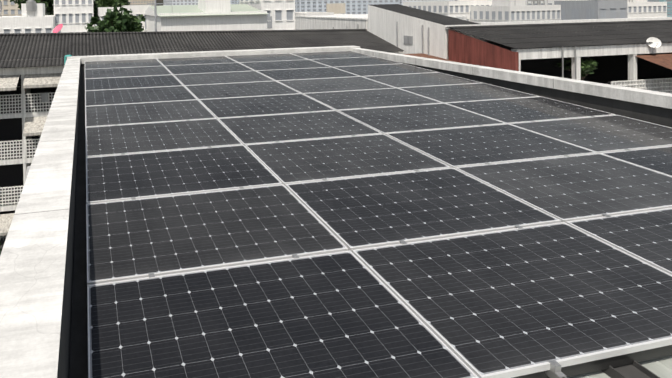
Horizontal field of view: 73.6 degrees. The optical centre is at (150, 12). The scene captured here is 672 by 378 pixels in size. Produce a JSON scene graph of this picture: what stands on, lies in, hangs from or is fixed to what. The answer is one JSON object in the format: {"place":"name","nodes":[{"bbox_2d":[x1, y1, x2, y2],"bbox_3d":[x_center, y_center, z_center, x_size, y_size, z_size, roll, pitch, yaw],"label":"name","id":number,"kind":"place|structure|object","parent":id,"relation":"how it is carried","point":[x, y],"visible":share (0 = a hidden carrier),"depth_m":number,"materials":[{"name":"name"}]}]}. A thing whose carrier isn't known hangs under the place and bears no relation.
{"place":"outdoors","nodes":[
{"label":"outdoors","id":0,"kind":"place"},
{"bbox_2d":[0,238,5,248],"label":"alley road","id":1,"kind":"structure","parent":0,"point":[2,241],"depth_m":25.36,"materials":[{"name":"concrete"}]},
{"bbox_2d":[54,0,93,32],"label":"building","id":2,"kind":"structure","parent":0,"point":[72,16],"depth_m":62.53,"materials":[{"name":"concrete"}]},
{"bbox_2d":[45,0,162,11],"label":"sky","id":3,"kind":"structure","parent":0,"point":[157,1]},
{"bbox_2d":[98,7,125,20],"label":"building","id":4,"kind":"structure","parent":0,"point":[102,11],"depth_m":58.39,"materials":[{"name":"concrete"}]},
{"bbox_2d":[128,0,153,5],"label":"building","id":5,"kind":"structure","parent":0,"point":[138,2],"depth_m":203.67,"materials":[{"name":"concrete"}]},
{"bbox_2d":[163,0,197,5],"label":"building","id":6,"kind":"structure","parent":0,"point":[180,2],"depth_m":176.95,"materials":[{"name":"concrete"}]},
{"bbox_2d":[146,0,266,31],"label":"hall","id":7,"kind":"structure","parent":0,"point":[249,21],"depth_m":52.12,"materials":[{"name":"concrete"}]},
{"bbox_2d":[144,4,267,15],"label":"hall roof","id":8,"kind":"structure","parent":7,"relation":"attached to","point":[191,8],"depth_m":55.29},
{"bbox_2d":[230,0,239,3],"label":"building","id":9,"kind":"structure","parent":0,"point":[234,1],"depth_m":201.52,"materials":[{"name":"concrete"}]},
{"bbox_2d":[295,14,467,30],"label":"building","id":10,"kind":"structure","parent":0,"point":[357,21],"depth_m":38.98,"materials":[{"name":"paint"}]},
{"bbox_2d":[399,0,452,4],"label":"building","id":11,"kind":"structure","parent":0,"point":[401,2],"depth_m":184.64,"materials":[{"name":"concrete"}]},
{"bbox_2d":[446,20,671,48],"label":"building roof","id":12,"kind":"structure","parent":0,"point":[572,33],"depth_m":25.48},
{"bbox_2d":[647,0,671,16],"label":"building","id":13,"kind":"structure","parent":0,"point":[669,8],"depth_m":196.96,"materials":[{"name":"glass"}]},
{"label":"ground","id":14,"kind":"structure","parent":0,"visible":0},
{"bbox_2d":[0,0,21,15],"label":"building","id":15,"kind":"structure","parent":14,"relation":"on","point":[9,8],"depth_m":106.88,"materials":[{"name":"concrete"}]},
{"bbox_2d":[0,0,54,32],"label":"building","id":16,"kind":"structure","parent":14,"relation":"on","point":[33,18],"depth_m":57.83,"materials":[{"name":"concrete"}]},
{"bbox_2d":[10,0,53,14],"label":"tree","id":17,"kind":"object","parent":14,"relation":"on","point":[49,5],"visible":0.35,"depth_m":70.49,"materials":[{"name":"green plant"}]},
{"bbox_2d":[93,0,129,16],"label":"tree","id":18,"kind":"object","parent":14,"relation":"on","point":[106,3],"visible":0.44,"depth_m":68.58,"materials":[{"name":"green plant"}]},
{"bbox_2d":[85,6,142,31],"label":"tree","id":19,"kind":"object","parent":14,"relation":"on","point":[115,16],"visible":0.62,"depth_m":45.61,"materials":[{"name":"green plant"}]},
{"bbox_2d":[113,14,144,31],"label":"tree","id":20,"kind":"object","parent":14,"relation":"on","point":[138,28],"visible":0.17,"depth_m":46.64,"materials":[{"name":"green plant"}]},
{"bbox_2d":[121,5,150,31],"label":"building","id":21,"kind":"structure","parent":14,"relation":"on","point":[137,10],"depth_m":62.25,"materials":[{"name":"concrete"}]},
{"bbox_2d":[147,0,163,30],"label":"utility pole","id":22,"kind":"object","parent":14,"relation":"on","point":[155,8],"visible":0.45,"depth_m":42.29,"materials":[{"name":"grey concrete"}]},
{"bbox_2d":[0,33,402,239],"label":"shop houses","id":23,"kind":"structure","parent":14,"relation":"on","point":[27,94],"depth_m":25.80,"materials":[{"name":"white concrete"}]},
{"bbox_2d":[0,29,403,67],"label":"roof","id":24,"kind":"structure","parent":23,"relation":"attached to","point":[37,47],"depth_m":29.31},
{"bbox_2d":[52,24,62,32],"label":"pink satellite dish","id":25,"kind":"object","parent":24,"relation":"on","point":[57,28],"visible":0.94,"depth_m":44.73,"materials":[{"name":"metal"}]},
{"bbox_2d":[240,0,294,29],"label":"building","id":26,"kind":"structure","parent":14,"relation":"on","point":[281,13],"depth_m":57.64,"materials":[{"name":"concrete"}]},
{"bbox_2d":[267,16,271,27],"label":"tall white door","id":27,"kind":"structure","parent":26,"relation":"in","point":[269,21],"depth_m":57.22,"materials":[{"name":"white metal"}]},
{"bbox_2d":[295,12,333,29],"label":"building","id":28,"kind":"structure","parent":14,"relation":"on","point":[311,13],"depth_m":56.74,"materials":[{"name":"concrete"}]},
{"bbox_2d":[326,3,345,13],"bbox_3d":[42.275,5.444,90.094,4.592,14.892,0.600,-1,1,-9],"label":"building","id":29,"kind":"structure","parent":14,"relation":"on","point":[337,8],"depth_m":89.87,"materials":[{"name":"beige concrete"}]},
{"bbox_2d":[295,0,398,13],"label":"building","id":30,"kind":"structure","parent":14,"relation":"on","point":[356,6],"depth_m":139.99,"materials":[{"name":"concrete"}]},
{"bbox_2d":[403,0,491,20],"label":"building","id":31,"kind":"structure","parent":14,"relation":"on","point":[455,8],"depth_m":84.34,"materials":[{"name":"concrete"}]},
{"bbox_2d":[470,0,560,22],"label":"building","id":32,"kind":"structure","parent":14,"relation":"on","point":[507,10],"depth_m":77.69,"materials":[{"name":"concrete"}]},
{"bbox_2d":[368,4,671,59],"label":"building","id":33,"kind":"structure","parent":14,"relation":"on","point":[408,30],"depth_m":28.97,"materials":[{"name":"paint"}]},
{"bbox_2d":[404,29,671,92],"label":"building","id":34,"kind":"structure","parent":14,"relation":"on","point":[639,66],"depth_m":24.01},
{"bbox_2d":[556,59,597,73],"bbox_3d":[25.784,4.024,23.809,1.651,2.604,1.936,-1,1,-9],"label":"tree","id":35,"kind":"object","parent":34,"relation":"on","point":[586,67],"visible":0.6,"depth_m":23.44,"materials":[{"name":"green plant"}]},
{"bbox_2d":[570,59,593,80],"bbox_3d":[26.727,4.096,24.511,1.689,2.402,1.100,-2,1,-36],"label":"tree","id":36,"kind":"object","parent":34,"relation":"on","point":[582,75],"visible":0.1,"depth_m":24.36,"materials":[{"name":"green plant"}]},
{"bbox_2d":[646,37,660,52],"bbox_3d":[30.175,1.985,23.695,0.518,0.967,0.499,-1,1,-9],"label":"satellite dish","id":37,"kind":"object","parent":34,"relation":"on","point":[656,43],"visible":0.98,"depth_m":23.78,"materials":[{"name":"metal"}]},
{"bbox_2d":[525,0,576,4],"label":"building","id":38,"kind":"structure","parent":14,"relation":"on","point":[550,2],"depth_m":96.94,"materials":[{"name":"concrete"}]},
{"bbox_2d":[554,0,626,19],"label":"building","id":39,"kind":"structure","parent":14,"relation":"on","point":[591,9],"depth_m":85.80,"materials":[{"name":"concrete"}]},
{"bbox_2d":[627,0,666,17],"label":"building","id":40,"kind":"structure","parent":14,"relation":"on","point":[640,9],"depth_m":91.96,"materials":[{"name":"concrete"}]},
{"bbox_3d":[3.330,8.888,4.846,8.776,11.800,14.096,-1,1,-9],"label":"building body","id":41,"kind":"object","parent":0,"visible":0},
{"bbox_2d":[0,59,80,377],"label":"parapet","id":42,"kind":"structure","parent":41,"relation":"on","point":[36,268],"depth_m":2.24,"materials":[{"name":"white concrete"}]},
{"bbox_2d":[67,46,359,66],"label":"parapet","id":43,"kind":"structure","parent":41,"relation":"on","point":[84,59],"depth_m":11.35,"materials":[{"name":"white concrete"}]},
{"bbox_2d":[64,55,71,65],"bbox_3d":[-2.258,2.988,11.019,0.226,3.634,0.070,-1,1,27],"label":"teal drain pipe","id":44,"kind":"object","parent":43,"relation":"attached to","point":[65,57],"visible":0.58,"depth_m":11.00,"materials":[{"name":"plastic"}]},
{"bbox_2d":[69,99,671,377],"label":"metal roof sheet","id":45,"kind":"object","parent":41,"relation":"on","point":[660,367],"depth_m":2.22,"materials":[{"name":"grey metal"}]},
{"bbox_2d":[69,67,87,377],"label":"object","id":46,"kind":"structure","parent":45,"relation":"on","point":[79,347],"depth_m":3.04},
{"bbox_2d":[85,59,162,68],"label":"solar panel","id":47,"kind":"object","parent":45,"relation":"on","point":[120,63],"visible":0.79,"depth_m":10.29,"materials":[{"name":"glass"}]},
{"bbox_2d":[85,66,171,78],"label":"solar panel","id":48,"kind":"object","parent":45,"relation":"on","point":[125,72],"visible":0.88,"depth_m":9.26,"materials":[{"name":"glass"}]},
{"bbox_2d":[102,68,154,277],"bbox_3d":[-0.597,1.676,6.139,0.110,0.158,9.398,-1,4,-9],"label":"mount rail","id":49,"kind":"object","parent":45,"relation":"on","point":[151,274],"visible":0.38,"depth_m":3.72,"materials":[{"name":"metal"}]},
{"bbox_2d":[85,75,182,90],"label":"solar panel","id":50,"kind":"object","parent":45,"relation":"on","point":[129,82],"visible":0.77,"depth_m":8.27,"materials":[{"name":"glass"}]},
{"bbox_2d":[85,86,196,105],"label":"solar panel","id":51,"kind":"object","parent":45,"relation":"on","point":[132,95],"visible":0.75,"depth_m":7.26,"materials":[{"name":"glass"}]},
{"bbox_2d":[85,100,215,126],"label":"solar panel","id":52,"kind":"object","parent":45,"relation":"on","point":[132,113],"visible":0.9,"depth_m":6.26,"materials":[{"name":"glass"}]},
{"bbox_2d":[85,118,242,156],"bbox_3d":[0.120,1.670,5.331,1.956,0.035,0.992,-1,4,-9],"label":"solar panel","id":53,"kind":"object","parent":45,"relation":"on","point":[145,137],"visible":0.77,"depth_m":5.25,"materials":[{"name":"glass"}]},
{"bbox_2d":[86,145,281,203],"bbox_3d":[0.288,1.734,4.331,1.956,0.035,0.992,-1,4,-9],"label":"solar panel","id":54,"kind":"object","parent":45,"relation":"on","point":[109,178],"visible":0.88,"depth_m":4.23,"materials":[{"name":"glass"}]},
{"bbox_2d":[157,56,237,65],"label":"solar panel","id":55,"kind":"object","parent":45,"relation":"on","point":[192,60],"visible":0.79,"depth_m":10.62,"materials":[{"name":"glass"}]},
{"bbox_2d":[164,63,253,74],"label":"solar panel","id":56,"kind":"object","parent":45,"relation":"on","point":[202,68],"visible":0.75,"depth_m":9.60,"materials":[{"name":"glass"}]},
{"bbox_2d":[86,184,347,284],"bbox_3d":[0.454,1.798,3.333,1.956,0.036,0.992,-1,4,-9],"label":"solar panel","id":57,"kind":"object","parent":45,"relation":"on","point":[144,237],"visible":0.96,"depth_m":3.21,"materials":[{"name":"glass"}]},
{"bbox_2d":[145,66,298,257],"bbox_3d":[0.465,1.654,6.316,0.110,0.158,9.398,-1,4,-9],"label":"mount rail","id":58,"kind":"object","parent":45,"relation":"on","point":[293,255],"visible":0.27,"depth_m":3.92,"materials":[{"name":"metal"}]},
{"bbox_2d":[173,71,274,85],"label":"solar panel","id":59,"kind":"object","parent":45,"relation":"on","point":[216,78],"visible":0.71,"depth_m":8.59,"materials":[{"name":"glass"}]},
{"bbox_2d":[184,81,300,99],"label":"solar panel","id":60,"kind":"object","parent":45,"relation":"on","point":[231,90],"visible":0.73,"depth_m":7.59,"materials":[{"name":"glass"}]},
{"bbox_2d":[199,94,334,118],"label":"solar panel","id":61,"kind":"object","parent":45,"relation":"on","point":[218,108],"visible":0.79,"depth_m":6.58,"materials":[{"name":"glass"}]},
{"bbox_2d":[226,53,307,62],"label":"solar panel","id":62,"kind":"object","parent":45,"relation":"on","point":[263,57],"visible":0.75,"depth_m":10.94,"materials":[{"name":"glass"}]},
{"bbox_2d":[87,250,478,377],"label":"solar panel","id":63,"kind":"object","parent":45,"relation":"on","point":[346,314],"visible":0.98,"depth_m":2.33,"materials":[{"name":"glass"}]},
{"bbox_2d":[240,60,329,70],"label":"solar panel","id":64,"kind":"object","parent":45,"relation":"on","point":[279,65],"visible":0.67,"depth_m":9.91,"materials":[{"name":"glass"}]},
{"bbox_2d":[218,111,381,145],"bbox_3d":[2.067,1.631,5.653,1.956,0.035,0.992,-1,4,-9],"label":"solar panel","id":65,"kind":"object","parent":45,"relation":"on","point":[244,131],"visible":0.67,"depth_m":5.58,"materials":[{"name":"glass"}]},
{"bbox_2d":[256,67,357,80],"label":"solar panel","id":66,"kind":"object","parent":45,"relation":"on","point":[303,73],"visible":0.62,"depth_m":8.93,"materials":[{"name":"glass"}]},
{"bbox_2d":[290,51,373,59],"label":"solar panel","id":67,"kind":"object","parent":45,"relation":"on","point":[330,55],"visible":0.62,"depth_m":11.24,"materials":[{"name":"glass"}]},
{"bbox_2d":[277,76,394,93],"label":"solar panel","id":68,"kind":"object","parent":45,"relation":"on","point":[301,86],"visible":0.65,"depth_m":7.93,"materials":[{"name":"glass"}]},
{"bbox_2d":[245,134,450,184],"bbox_3d":[2.235,1.696,4.657,1.956,0.036,0.992,-1,4,-9],"label":"solar panel","id":69,"kind":"object","parent":45,"relation":"on","point":[299,161],"visible":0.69,"depth_m":4.57,"materials":[{"name":"glass"}]},
{"bbox_2d":[309,57,402,66],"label":"solar panel","id":70,"kind":"object","parent":45,"relation":"on","point":[343,62],"visible":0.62,"depth_m":10.26,"materials":[{"name":"glass"}]},
{"bbox_2d":[209,56,522,228],"bbox_3d":[2.413,1.614,6.641,0.110,0.158,9.398,-1,4,-9],"label":"mount rail","id":71,"kind":"object","parent":45,"relation":"on","point":[516,226],"visible":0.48,"depth_m":4.24,"materials":[{"name":"metal"}]},
{"bbox_2d":[303,88,441,110],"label":"solar panel","id":72,"kind":"object","parent":45,"relation":"on","point":[359,99],"visible":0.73,"depth_m":6.92,"materials":[{"name":"glass"}]},
{"bbox_2d":[191,73,566,377],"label":"mount rail","id":73,"kind":"object","parent":45,"relation":"on","point":[554,371],"visible":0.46,"depth_m":2.07,"materials":[{"name":"metal"}]},
{"bbox_2d":[333,64,435,75],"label":"solar panel","id":74,"kind":"object","parent":45,"relation":"on","point":[376,70],"visible":0.71,"depth_m":9.26,"materials":[{"name":"glass"}]},
{"bbox_2d":[361,72,481,87],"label":"solar panel","id":75,"kind":"object","parent":45,"relation":"on","point":[416,79],"visible":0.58,"depth_m":8.26,"materials":[{"name":"glass"}]},
{"bbox_2d":[338,103,505,134],"bbox_3d":[4.028,1.589,5.978,1.956,0.036,0.992,-1,4,-9],"label":"solar panel","id":76,"kind":"object","parent":45,"relation":"on","point":[385,120],"visible":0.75,"depth_m":5.91,"materials":[{"name":"glass"}]},
{"bbox_2d":[285,168,560,251],"bbox_3d":[2.405,1.757,3.660,1.956,0.035,0.992,-1,4,-9],"label":"solar panel","id":77,"kind":"object","parent":45,"relation":"on","point":[353,213],"visible":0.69,"depth_m":3.55,"materials":[{"name":"glass"}]},
{"bbox_2d":[254,61,610,216],"bbox_3d":[3.301,1.595,6.790,0.110,0.158,9.398,-1,4,-9],"label":"mount rail","id":78,"kind":"object","parent":45,"relation":"on","point":[604,214],"visible":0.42,"depth_m":4.39,"materials":[{"name":"metal"}]},
{"bbox_2d":[566,208,671,274],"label":"solar panel","id":79,"kind":"object","parent":78,"relation":"on","point":[645,236],"visible":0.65,"depth_m":3.17,"materials":[{"name":"glass"}]},
{"bbox_2d":[399,83,539,102],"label":"solar panel","id":80,"kind":"object","parent":45,"relation":"on","point":[462,92],"visible":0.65,"depth_m":7.25,"materials":[{"name":"glass"}]},
{"bbox_2d":[386,124,596,167],"bbox_3d":[4.198,1.653,4.983,1.956,0.036,0.992,-1,4,-9],"label":"solar panel","id":81,"kind":"object","parent":45,"relation":"on","point":[471,146],"visible":0.79,"depth_m":4.90,"materials":[{"name":"glass"}]},
{"bbox_2d":[352,222,671,377],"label":"solar panel","id":82,"kind":"object","parent":45,"relation":"on","point":[512,303],"visible":0.85,"depth_m":2.54,"materials":[{"name":"glass"}]},
{"bbox_2d":[445,96,615,123],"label":"solar panel","id":83,"kind":"object","parent":45,"relation":"on","point":[519,110],"visible":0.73,"depth_m":6.24,"materials":[{"name":"glass"}]},
{"bbox_2d":[455,153,671,222],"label":"solar panel","id":84,"kind":"object","parent":45,"relation":"on","point":[576,187],"visible":0.83,"depth_m":3.93,"materials":[{"name":"glass"}]},
{"bbox_2d":[509,115,671,152],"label":"solar panel","id":85,"kind":"object","parent":45,"relation":"on","point":[604,134],"visible":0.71,"depth_m":5.28,"materials":[{"name":"glass"}]},
{"bbox_2d":[601,360,659,377],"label":"cable tray","id":86,"kind":"object","parent":45,"relation":"on","point":[634,369],"depth_m":2.17,"materials":[{"name":"grey metal"}]},
{"bbox_2d":[513,345,671,377],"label":"dc cable trunking","id":87,"kind":"object","parent":86,"relation":"on","point":[606,363],"depth_m":2.18,"materials":[{"name":"grey metal"}]},
{"bbox_2d":[600,146,671,176],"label":"solar panel","id":88,"kind":"object","parent":45,"relation":"on","point":[658,159],"visible":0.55,"depth_m":4.51,"materials":[{"name":"glass"}]},
{"bbox_2d":[352,48,671,127],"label":"parapet","id":89,"kind":"structure","parent":41,"relation":"on","point":[654,107],"depth_m":6.74,"materials":[{"name":"white concrete"}]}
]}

